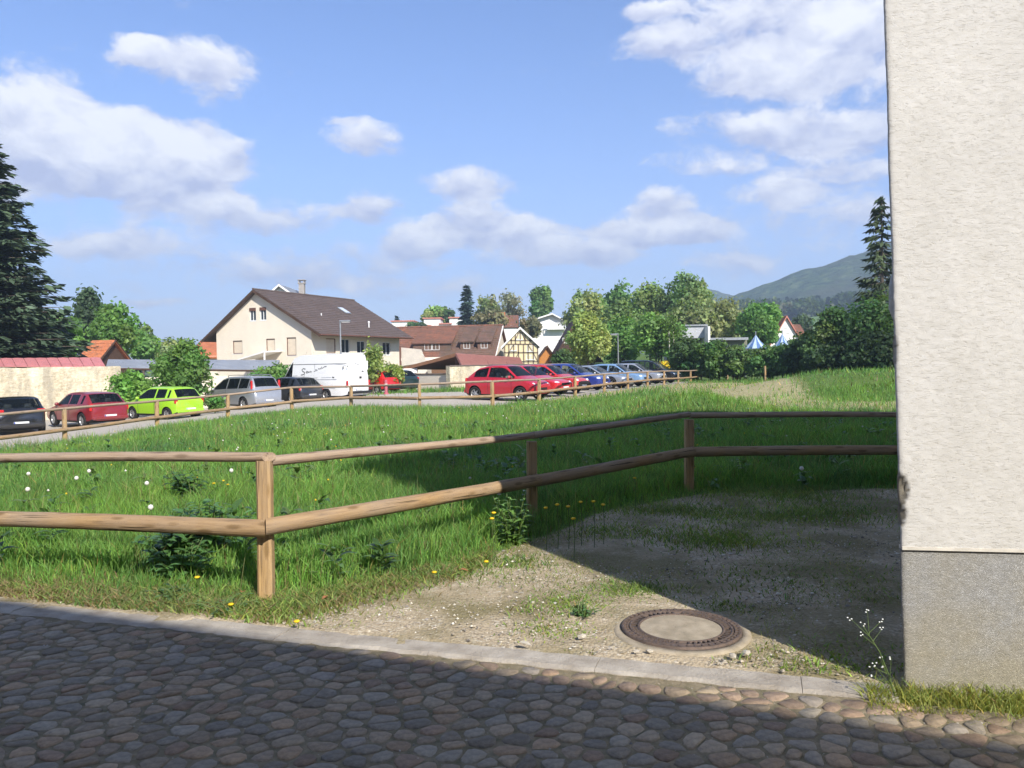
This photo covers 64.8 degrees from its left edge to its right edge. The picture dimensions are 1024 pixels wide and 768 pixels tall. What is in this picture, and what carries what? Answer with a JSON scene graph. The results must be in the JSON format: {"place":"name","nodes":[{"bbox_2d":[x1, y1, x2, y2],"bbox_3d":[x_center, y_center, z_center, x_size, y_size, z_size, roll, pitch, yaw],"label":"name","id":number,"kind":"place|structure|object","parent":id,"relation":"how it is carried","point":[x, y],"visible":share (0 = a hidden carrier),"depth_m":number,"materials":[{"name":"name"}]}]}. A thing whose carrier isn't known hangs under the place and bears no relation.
{"place":"outdoors","nodes":[
{"label":"outdoors","id":0,"kind":"place"},
{"bbox_2d":[0,0,890,358],"label":"sky","id":1,"kind":"structure","parent":0,"point":[180,159],"materials":[{"name":"blue"}]},
{"bbox_2d":[0,376,895,451],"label":"meadow grass","id":2,"kind":"structure","parent":0,"point":[353,417],"depth_m":23.61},
{"bbox_2d":[0,417,897,497],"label":"meadow grass","id":3,"kind":"structure","parent":0,"point":[415,460],"depth_m":13.63,"materials":[{"name":"plant"}]},
{"bbox_2d":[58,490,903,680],"bbox_3d":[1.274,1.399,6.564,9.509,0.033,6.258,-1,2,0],"label":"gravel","id":4,"kind":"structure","parent":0,"point":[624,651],"depth_m":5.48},
{"bbox_2d":[0,351,1013,708],"bbox_3d":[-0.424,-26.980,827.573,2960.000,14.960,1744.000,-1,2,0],"label":"ground","id":5,"kind":"structure","parent":0,"point":[838,621],"depth_m":5.73,"materials":[{"name":"gravel"}]},
{"bbox_2d":[0,396,45,430],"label":"parked car","id":6,"kind":"object","parent":5,"relation":"on","point":[29,421],"visible":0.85,"depth_m":30.93,"materials":[{"name":"black metal"}]},
{"bbox_2d":[0,144,98,358],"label":"blue spruce","id":7,"kind":"object","parent":5,"relation":"on","point":[18,310],"visible":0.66,"depth_m":46.03,"materials":[{"name":"green plant"}]},
{"bbox_2d":[0,357,104,367],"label":"pink roof shed","id":8,"kind":"structure","parent":5,"relation":"on","point":[46,362],"depth_m":42.31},
{"bbox_2d":[22,308,88,357],"bbox_3d":[-29.090,-1.380,50.181,4.676,6.548,5.006,1,2,44],"label":"garden shrub","id":9,"kind":"object","parent":5,"relation":"on","point":[78,330],"visible":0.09,"depth_m":49.87,"materials":[{"name":"green plant"}]},
{"bbox_2d":[0,366,120,419],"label":"stone wall","id":10,"kind":"structure","parent":5,"relation":"on","point":[48,387],"depth_m":40.55,"materials":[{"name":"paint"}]},
{"bbox_2d":[68,283,106,355],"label":"tree","id":11,"kind":"object","parent":5,"relation":"on","point":[86,299],"visible":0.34,"depth_m":68.95,"materials":[{"name":"green plant"}]},
{"bbox_2d":[47,390,128,425],"bbox_3d":[-18.372,0.969,34.824,4.226,1.643,2.030,0,2,37],"label":"parked car","id":12,"kind":"object","parent":5,"relation":"on","point":[83,416],"visible":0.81,"depth_m":33.88,"materials":[{"name":"red metal"}]},
{"bbox_2d":[80,340,130,372],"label":"orange roof house","id":13,"kind":"structure","parent":5,"relation":"on","point":[105,350],"depth_m":56.29,"materials":[{"name":"brown tile"}]},
{"bbox_2d":[85,296,146,356],"bbox_3d":[-31.464,-2.578,63.795,4.559,8.616,4.481,-1,2,0],"label":"garden tree","id":14,"kind":"object","parent":5,"relation":"on","point":[108,322],"visible":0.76,"depth_m":63.11,"materials":[{"name":"green plant"}]},
{"bbox_2d":[104,366,157,417],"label":"garden shrub","id":15,"kind":"object","parent":5,"relation":"on","point":[128,388],"visible":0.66,"depth_m":38.86,"materials":[{"name":"green plant"}]},
{"bbox_2d":[128,321,160,376],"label":"garden tree","id":16,"kind":"object","parent":5,"relation":"on","point":[146,349],"visible":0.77,"depth_m":81.29,"materials":[{"name":"green plant"}]},
{"bbox_2d":[128,384,203,419],"bbox_3d":[-15.738,0.753,36.521,3.626,1.653,1.930,0,2,29],"label":"parked car","id":17,"kind":"object","parent":5,"relation":"on","point":[135,411],"visible":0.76,"depth_m":35.92,"materials":[{"name":"green metal"}]},
{"bbox_2d":[145,578,195,599],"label":"weed","id":18,"kind":"object","parent":5,"relation":"on","point":[170,593],"visible":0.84,"depth_m":5.58,"materials":[{"name":"green plant"}]},
{"bbox_2d":[132,501,213,570],"bbox_3d":[-2.745,1.230,6.579,0.649,0.520,0.906,0,2,17],"label":"nettle clump","id":19,"kind":"object","parent":5,"relation":"on","point":[174,538],"visible":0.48,"depth_m":6.45,"materials":[{"name":"green plant"}]},
{"bbox_2d":[140,537,215,580],"bbox_3d":[-2.498,1.350,6.103,0.525,0.298,0.569,-2,2,-35],"label":"bramble","id":20,"kind":"object","parent":5,"relation":"on","point":[191,550],"visible":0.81,"depth_m":6.11,"materials":[{"name":"green plant"}]},
{"bbox_2d":[147,337,218,395],"bbox_3d":[-17.000,-0.344,41.556,3.441,4.217,3.821,-2,2,-30],"label":"garden shrub","id":21,"kind":"object","parent":5,"relation":"on","point":[184,363],"visible":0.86,"depth_m":40.79,"materials":[{"name":"green plant"}]},
{"bbox_2d":[145,375,240,407],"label":"garage wall","id":22,"kind":"structure","parent":5,"relation":"on","point":[217,380],"depth_m":49.78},
{"bbox_2d":[106,359,279,371],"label":"garage roof","id":23,"kind":"structure","parent":22,"relation":"on","point":[217,365],"depth_m":50.62,"materials":[{"name":"grey metal"}]},
{"bbox_2d":[162,465,228,501],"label":"weed","id":24,"kind":"object","parent":5,"relation":"on","point":[184,486],"visible":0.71,"depth_m":9.36,"materials":[{"name":"green plant"}]},
{"bbox_2d":[197,342,216,375],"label":"orange roof house","id":25,"kind":"structure","parent":5,"relation":"on","point":[211,347],"depth_m":89.66,"materials":[{"name":"ceramic"}]},
{"bbox_2d":[203,394,225,412],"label":"verge shrub","id":26,"kind":"object","parent":5,"relation":"on","point":[217,402],"visible":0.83,"depth_m":37.34,"materials":[{"name":"green plant"}]},
{"bbox_2d":[173,498,256,561],"bbox_3d":[-2.411,1.192,6.700,0.725,0.579,0.603,-2,2,-29],"label":"nettle clump","id":27,"kind":"object","parent":5,"relation":"on","point":[213,538],"visible":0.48,"depth_m":6.61,"materials":[{"name":"green plant"}]},
{"bbox_2d":[184,591,258,616],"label":"weed","id":28,"kind":"object","parent":5,"relation":"on","point":[232,598],"visible":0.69,"depth_m":5.30,"materials":[{"name":"green plant"}]},
{"bbox_2d":[205,374,281,409],"bbox_3d":[-14.221,0.350,42.511,4.736,1.913,2.150,0,2,38],"label":"parked car","id":29,"kind":"object","parent":5,"relation":"on","point":[237,383],"visible":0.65,"depth_m":41.51,"materials":[{"name":"silver metal"}]},
{"bbox_2d":[0,540,501,626],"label":"verge weeds","id":30,"kind":"object","parent":5,"relation":"on","point":[261,612],"visible":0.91,"depth_m":5.56,"materials":[{"name":"green plant"}]},
{"bbox_2d":[247,361,290,382],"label":"garden shrub","id":31,"kind":"object","parent":5,"relation":"on","point":[278,370],"visible":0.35,"depth_m":49.44,"materials":[{"name":"green plant"}]},
{"bbox_2d":[272,279,306,293],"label":"white house","id":32,"kind":"structure","parent":5,"relation":"on","point":[278,287],"depth_m":95.60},
{"bbox_2d":[275,375,323,400],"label":"parked car","id":33,"kind":"object","parent":5,"relation":"on","point":[306,393],"visible":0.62,"depth_m":43.95,"materials":[{"name":"black metal"}]},
{"bbox_2d":[200,288,413,375],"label":"cream house","id":34,"kind":"structure","parent":5,"relation":"on","point":[285,328],"depth_m":65.70,"materials":[{"name":"paint"}]},
{"bbox_2d":[285,352,371,397],"bbox_3d":[-10.851,-0.475,46.168,5.916,2.773,2.220,0,2,33],"label":"delivery van","id":35,"kind":"object","parent":5,"relation":"on","point":[337,369],"visible":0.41,"depth_m":44.72,"materials":[{"name":"white metal"}]},
{"bbox_2d":[0,370,702,442],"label":"car park fence","id":36,"kind":"object","parent":5,"relation":"on","point":[64,429],"visible":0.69,"depth_m":29.05,"materials":[{"name":"brown wood"}]},
{"bbox_2d":[362,336,386,393],"bbox_3d":[-8.675,-1.061,49.930,1.813,3.874,1.874,-1,2,0],"label":"young tree","id":37,"kind":"object","parent":5,"relation":"on","point":[373,356],"visible":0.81,"depth_m":49.67,"materials":[{"name":"green plant"}]},
{"bbox_2d":[368,368,401,393],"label":"parked car","id":38,"kind":"object","parent":5,"relation":"on","point":[382,379],"visible":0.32,"depth_m":50.22,"materials":[{"name":"red metal"}]},
{"bbox_2d":[376,362,406,391],"bbox_3d":[-7.594,-0.315,51.099,1.925,2.215,1.768,-1,2,0],"label":"young tree","id":39,"kind":"object","parent":5,"relation":"on","point":[397,370],"visible":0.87,"depth_m":50.78,"materials":[{"name":"green plant"}]},
{"bbox_2d":[400,369,418,389],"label":"parked car","id":40,"kind":"object","parent":5,"relation":"on","point":[411,377],"visible":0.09,"depth_m":52.99,"materials":[{"name":"teal metal"}]},
{"bbox_2d":[399,346,431,372],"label":"terrace parapet","id":41,"kind":"structure","parent":5,"relation":"on","point":[409,356],"depth_m":65.96,"materials":[{"name":"paint"}]},
{"bbox_2d":[399,373,445,389],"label":"boundary wall","id":42,"kind":"structure","parent":5,"relation":"on","point":[431,377],"depth_m":54.54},
{"bbox_2d":[420,305,447,322],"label":"hill tree","id":43,"kind":"object","parent":5,"relation":"on","point":[434,311],"visible":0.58,"depth_m":193.58,"materials":[{"name":"green plant"}]},
{"bbox_2d":[1,386,892,596],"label":"seed stalks","id":44,"kind":"object","parent":5,"relation":"on","point":[766,403],"visible":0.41,"depth_m":16.66,"materials":[{"name":"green plant"}]},
{"bbox_2d":[0,410,896,575],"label":"broad leaved weeds","id":45,"kind":"object","parent":5,"relation":"on","point":[377,547],"visible":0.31,"depth_m":10.50,"materials":[{"name":"green plant"}]},
{"bbox_2d":[0,457,897,616],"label":"meadow grass","id":46,"kind":"structure","parent":5,"relation":"on","point":[103,544],"depth_m":7.73,"materials":[{"name":"plant"}]},
{"bbox_2d":[0,411,897,601],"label":"wooden fence","id":47,"kind":"object","parent":5,"relation":"on","point":[265,526],"visible":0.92,"depth_m":6.09,"materials":[{"name":"brown wood"}]},
{"bbox_2d":[0,601,899,702],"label":"kerb","id":48,"kind":"structure","parent":5,"relation":"on","point":[733,678],"depth_m":4.42,"materials":[{"name":"concrete"}]},
{"bbox_2d":[397,324,505,365],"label":"long tiled house","id":49,"kind":"structure","parent":5,"relation":"on","point":[432,342],"depth_m":89.94,"materials":[{"name":"red tile"}]},
{"bbox_2d":[403,353,522,372],"bbox_3d":[-4.425,-0.762,66.100,10.985,3.297,24.204,-1,2,0],"label":"carport","id":50,"kind":"object","parent":5,"relation":"on","point":[437,365],"visible":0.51,"depth_m":61.14,"materials":[{"name":"tile"}]},
{"bbox_2d":[456,284,477,324],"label":"spruce","id":51,"kind":"object","parent":5,"relation":"on","point":[466,310],"visible":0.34,"depth_m":149.17,"materials":[{"name":"green plant"}]},
{"bbox_2d":[44,487,900,675],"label":"yard weeds","id":52,"kind":"object","parent":5,"relation":"on","point":[570,559],"visible":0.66,"depth_m":5.98,"materials":[{"name":"green plant"}]},
{"bbox_2d":[474,294,500,313],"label":"hill tree","id":53,"kind":"object","parent":5,"relation":"on","point":[487,303],"visible":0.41,"depth_m":150.94,"materials":[{"name":"green plant"}]},
{"bbox_2d":[470,308,512,325],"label":"hill tree","id":54,"kind":"object","parent":5,"relation":"on","point":[490,316],"visible":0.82,"depth_m":137.72,"materials":[{"name":"green plant"}]},
{"bbox_2d":[446,363,567,388],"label":"boundary wall","id":55,"kind":"structure","parent":5,"relation":"on","point":[456,373],"depth_m":53.34,"materials":[{"name":"paint"}]},
{"bbox_2d":[464,365,550,400],"bbox_3d":[-0.212,-0.152,34.408,3.626,1.683,1.920,0,2,34],"label":"parked car","id":56,"kind":"object","parent":5,"relation":"on","point":[500,372],"visible":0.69,"depth_m":34.05,"materials":[{"name":"red metal"}]},
{"bbox_2d":[494,288,527,317],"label":"hill tree","id":57,"kind":"object","parent":5,"relation":"on","point":[508,309],"visible":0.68,"depth_m":156.84,"materials":[{"name":"green plant"}]},
{"bbox_2d":[503,312,518,340],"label":"red roof house","id":58,"kind":"structure","parent":5,"relation":"on","point":[510,328],"depth_m":149.83,"materials":[{"name":"tile"}]},
{"bbox_2d":[490,494,535,544],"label":"bramble","id":59,"kind":"object","parent":5,"relation":"on","point":[511,535],"visible":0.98,"depth_m":7.07,"materials":[{"name":"green plant"}]},
{"bbox_2d":[501,327,540,363],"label":"half timbered house","id":60,"kind":"structure","parent":5,"relation":"on","point":[522,344],"depth_m":84.41,"materials":[{"name":"yellow paint"}]},
{"bbox_2d":[516,315,542,337],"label":"hill tree","id":61,"kind":"object","parent":5,"relation":"on","point":[532,327],"visible":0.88,"depth_m":127.07,"materials":[{"name":"green plant"}]},
{"bbox_2d":[505,362,572,395],"bbox_3d":[0.701,-0.259,37.722,4.176,1.592,2.050,0,2,33],"label":"parked car","id":62,"kind":"object","parent":5,"relation":"on","point":[558,383],"visible":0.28,"depth_m":36.91,"materials":[{"name":"red metal"}]},
{"bbox_2d":[528,284,553,317],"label":"hill tree","id":63,"kind":"object","parent":5,"relation":"on","point":[541,302],"visible":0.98,"depth_m":163.57,"materials":[{"name":"green plant"}]},
{"bbox_2d":[533,313,565,354],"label":"white gable house","id":64,"kind":"structure","parent":5,"relation":"on","point":[551,334],"depth_m":137.81,"materials":[{"name":"paint"}]},
{"bbox_2d":[522,361,589,393],"bbox_3d":[1.769,-0.352,40.871,4.226,1.643,2.030,0,2,31],"label":"parked car","id":65,"kind":"object","parent":5,"relation":"on","point":[581,381],"visible":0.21,"depth_m":40.27,"materials":[{"name":"red metal"}]},
{"bbox_2d":[549,348,577,368],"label":"park tree","id":66,"kind":"object","parent":5,"relation":"on","point":[562,356],"visible":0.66,"depth_m":77.30,"materials":[{"name":"green plant"}]},
{"bbox_2d":[533,364,609,390],"bbox_3d":[3.227,-0.469,44.470,4.226,1.623,2.030,0,2,31],"label":"parked car","id":67,"kind":"object","parent":5,"relation":"on","point":[595,380],"visible":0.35,"depth_m":43.88,"materials":[{"name":"blue metal"}]},
{"bbox_2d":[548,322,603,372],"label":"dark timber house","id":68,"kind":"structure","parent":5,"relation":"on","point":[561,344],"depth_m":84.97,"materials":[{"name":"brown wood"}]},
{"bbox_2d":[567,600,599,619],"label":"weed","id":69,"kind":"object","parent":5,"relation":"on","point":[579,609],"visible":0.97,"depth_m":5.05,"materials":[{"name":"green plant"}]},
{"bbox_2d":[558,284,610,332],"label":"park tree","id":70,"kind":"object","parent":5,"relation":"on","point":[593,302],"visible":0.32,"depth_m":110.03,"materials":[{"name":"green plant"}]},
{"bbox_2d":[563,309,614,369],"bbox_3d":[6.256,-3.096,65.821,4.191,6.546,4.299,-1,2,0],"label":"park tree","id":71,"kind":"object","parent":5,"relation":"on","point":[588,338],"visible":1,"depth_m":64.99,"materials":[{"name":"green plant"}]},
{"bbox_2d":[562,362,633,388],"bbox_3d":[4.859,-0.509,47.647,4.526,1.562,2.070,0,2,31],"label":"parked car","id":72,"kind":"object","parent":5,"relation":"on","point":[616,378],"visible":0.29,"depth_m":46.73,"materials":[{"name":"metal"}]},
{"bbox_2d":[582,363,649,386],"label":"parked car","id":73,"kind":"object","parent":5,"relation":"on","point":[637,376],"visible":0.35,"depth_m":51.51,"materials":[{"name":"blue metal"}]},
{"bbox_2d":[596,295,637,327],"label":"park tree","id":74,"kind":"object","parent":5,"relation":"on","point":[623,309],"visible":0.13,"depth_m":91.58,"materials":[{"name":"green plant"}]},
{"bbox_2d":[603,277,632,363],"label":"park tree","id":75,"kind":"object","parent":5,"relation":"on","point":[615,293],"visible":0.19,"depth_m":116.77,"materials":[{"name":"green plant"}]},
{"bbox_2d":[602,313,643,363],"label":"park tree","id":76,"kind":"object","parent":5,"relation":"on","point":[628,350],"visible":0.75,"depth_m":76.89,"materials":[{"name":"green plant"}]},
{"bbox_2d":[608,363,666,383],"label":"parked car","id":77,"kind":"object","parent":5,"relation":"on","point":[653,375],"visible":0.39,"depth_m":55.52,"materials":[{"name":"silver metal"}]},
{"bbox_2d":[629,277,666,368],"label":"park tree","id":78,"kind":"object","parent":5,"relation":"on","point":[642,299],"visible":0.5,"depth_m":106.65,"materials":[{"name":"green plant"}]},
{"bbox_2d":[620,359,681,382],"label":"parked car","id":79,"kind":"object","parent":5,"relation":"on","point":[670,374],"visible":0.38,"depth_m":59.44,"materials":[{"name":"black metal"}]},
{"bbox_2d":[407,480,903,678],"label":"gravel weeds","id":80,"kind":"object","parent":5,"relation":"on","point":[730,539],"visible":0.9,"depth_m":7.14,"materials":[{"name":"green plant"}]},
{"bbox_2d":[625,306,690,368],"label":"park tree","id":81,"kind":"object","parent":5,"relation":"on","point":[645,338],"visible":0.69,"depth_m":70.91,"materials":[{"name":"green plant"}]},
{"bbox_2d":[655,300,684,352],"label":"tree","id":82,"kind":"object","parent":5,"relation":"on","point":[669,329],"visible":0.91,"depth_m":66.80,"materials":[{"name":"green plant"}]},
{"bbox_2d":[614,608,751,656],"bbox_3d":[0.997,1.454,4.761,0.810,0.050,0.810,-1,2,-17],"label":"manhole cover","id":83,"kind":"object","parent":5,"relation":"on","point":[684,632],"visible":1,"depth_m":4.67,"materials":[{"name":"concrete"}]},
{"bbox_2d":[664,335,702,379],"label":"hedge bush","id":84,"kind":"object","parent":5,"relation":"on","point":[679,356],"visible":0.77,"depth_m":65.09,"materials":[{"name":"green plant"}]},
{"bbox_2d":[656,269,716,317],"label":"park tree","id":85,"kind":"object","parent":5,"relation":"on","point":[682,288],"visible":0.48,"depth_m":102.88,"materials":[{"name":"green plant"}]},
{"bbox_2d":[662,292,745,337],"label":"park tree","id":86,"kind":"object","parent":5,"relation":"on","point":[718,317],"visible":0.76,"depth_m":95.97,"materials":[{"name":"green plant"}]},
{"bbox_2d":[664,324,747,360],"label":"modern hall","id":87,"kind":"structure","parent":5,"relation":"on","point":[701,332],"depth_m":83.90,"materials":[{"name":"grey metal"}]},
{"bbox_2d":[690,338,736,379],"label":"hedge bush","id":88,"kind":"object","parent":5,"relation":"on","point":[708,355],"visible":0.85,"depth_m":63.07,"materials":[{"name":"green plant"}]},
{"bbox_2d":[716,343,756,380],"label":"hedge bush","id":89,"kind":"object","parent":5,"relation":"on","point":[735,369],"visible":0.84,"depth_m":62.30,"materials":[{"name":"green plant"}]},
{"bbox_2d":[732,299,783,346],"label":"park tree","id":90,"kind":"object","parent":5,"relation":"on","point":[761,319],"visible":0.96,"depth_m":90.53,"materials":[{"name":"green plant"}]},
{"bbox_2d":[744,344,775,380],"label":"hedge bush","id":91,"kind":"object","parent":5,"relation":"on","point":[759,362],"visible":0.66,"depth_m":61.34,"materials":[{"name":"green plant"}]},
{"bbox_2d":[747,316,797,350],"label":"steep gable house","id":92,"kind":"structure","parent":5,"relation":"on","point":[786,326],"depth_m":107.86,"materials":[{"name":"white paint"}]},
{"bbox_2d":[766,342,797,377],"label":"hedge bush","id":93,"kind":"object","parent":5,"relation":"on","point":[778,365],"visible":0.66,"depth_m":60.21,"materials":[{"name":"green plant"}]},
{"bbox_2d":[778,331,810,374],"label":"hedge bush","id":94,"kind":"object","parent":5,"relation":"on","point":[794,351],"visible":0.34,"depth_m":59.36,"materials":[{"name":"green plant"}]},
{"bbox_2d":[731,288,888,320],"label":"wood","id":95,"kind":"object","parent":5,"relation":"on","point":[810,306],"visible":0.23,"depth_m":491.64,"materials":[{"name":"green plant"}]},
{"bbox_2d":[796,301,859,372],"bbox_3d":[22.648,-2.868,57.040,5.339,5.837,5.214,-1,2,0],"label":"hedge bush","id":96,"kind":"object","parent":5,"relation":"on","point":[823,331],"visible":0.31,"depth_m":56.22,"materials":[{"name":"green plant"}]},
{"bbox_2d":[799,342,860,372],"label":"hedge bush","id":97,"kind":"object","parent":5,"relation":"on","point":[824,357],"visible":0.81,"depth_m":53.89,"materials":[{"name":"green plant"}]},
{"bbox_2d":[832,290,893,370],"bbox_3d":[24.814,-3.209,54.747,7.100,6.592,5.650,-2,2,-38],"label":"hedge bush","id":98,"kind":"object","parent":5,"relation":"on","point":[875,316],"visible":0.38,"depth_m":53.97,"materials":[{"name":"green plant"}]},
{"bbox_2d":[834,328,894,369],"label":"hedge bush","id":99,"kind":"object","parent":5,"relation":"on","point":[874,350],"visible":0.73,"depth_m":51.09,"materials":[{"name":"green plant"}]},
{"bbox_2d":[847,609,894,695],"bbox_3d":[1.691,1.278,3.786,0.225,0.430,0.087,-1,2,0],"label":"flowering weed","id":100,"kind":"object","parent":5,"relation":"on","point":[885,669],"visible":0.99,"depth_m":3.78,"materials":[{"name":"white plant"}]},
{"bbox_2d":[852,195,891,314],"bbox_3d":[28.356,-7.133,61.536,6.216,14.523,5.783,0,2,36],"label":"spruce","id":101,"kind":"object","parent":5,"relation":"on","point":[880,256],"visible":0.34,"depth_m":61.67,"materials":[{"name":"green plant"}]},
{"bbox_2d":[849,671,1023,731],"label":"wall foot grass","id":102,"kind":"structure","parent":5,"relation":"on","point":[990,702],"depth_m":3.72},
{"bbox_2d":[883,0,1023,698],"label":"plastered building","id":103,"kind":"structure","parent":5,"relation":"on","point":[955,91],"depth_m":3.76,"materials":[{"name":"paint"}]},
{"bbox_2d":[0,613,1023,767],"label":"cobbled street","id":104,"kind":"structure","parent":0,"point":[333,728],"depth_m":3.65,"materials":[{"name":"stone"}]},
{"bbox_2d":[0,622,1019,767],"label":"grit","id":105,"kind":"object","parent":104,"relation":"on","point":[468,697],"visible":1,"depth_m":3.72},
{"bbox_2d":[338,365,894,400],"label":"meadow grass","id":106,"kind":"structure","parent":0,"point":[704,381],"depth_m":38.25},
{"bbox_2d":[527,376,893,408],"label":"dry grass","id":107,"kind":"structure","parent":0,"point":[734,389],"depth_m":36.85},
{"bbox_2d":[727,241,891,301],"bbox_3d":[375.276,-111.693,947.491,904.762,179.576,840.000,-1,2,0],"label":"wooded hill","id":108,"kind":"structure","parent":0,"point":[830,280],"depth_m":848.20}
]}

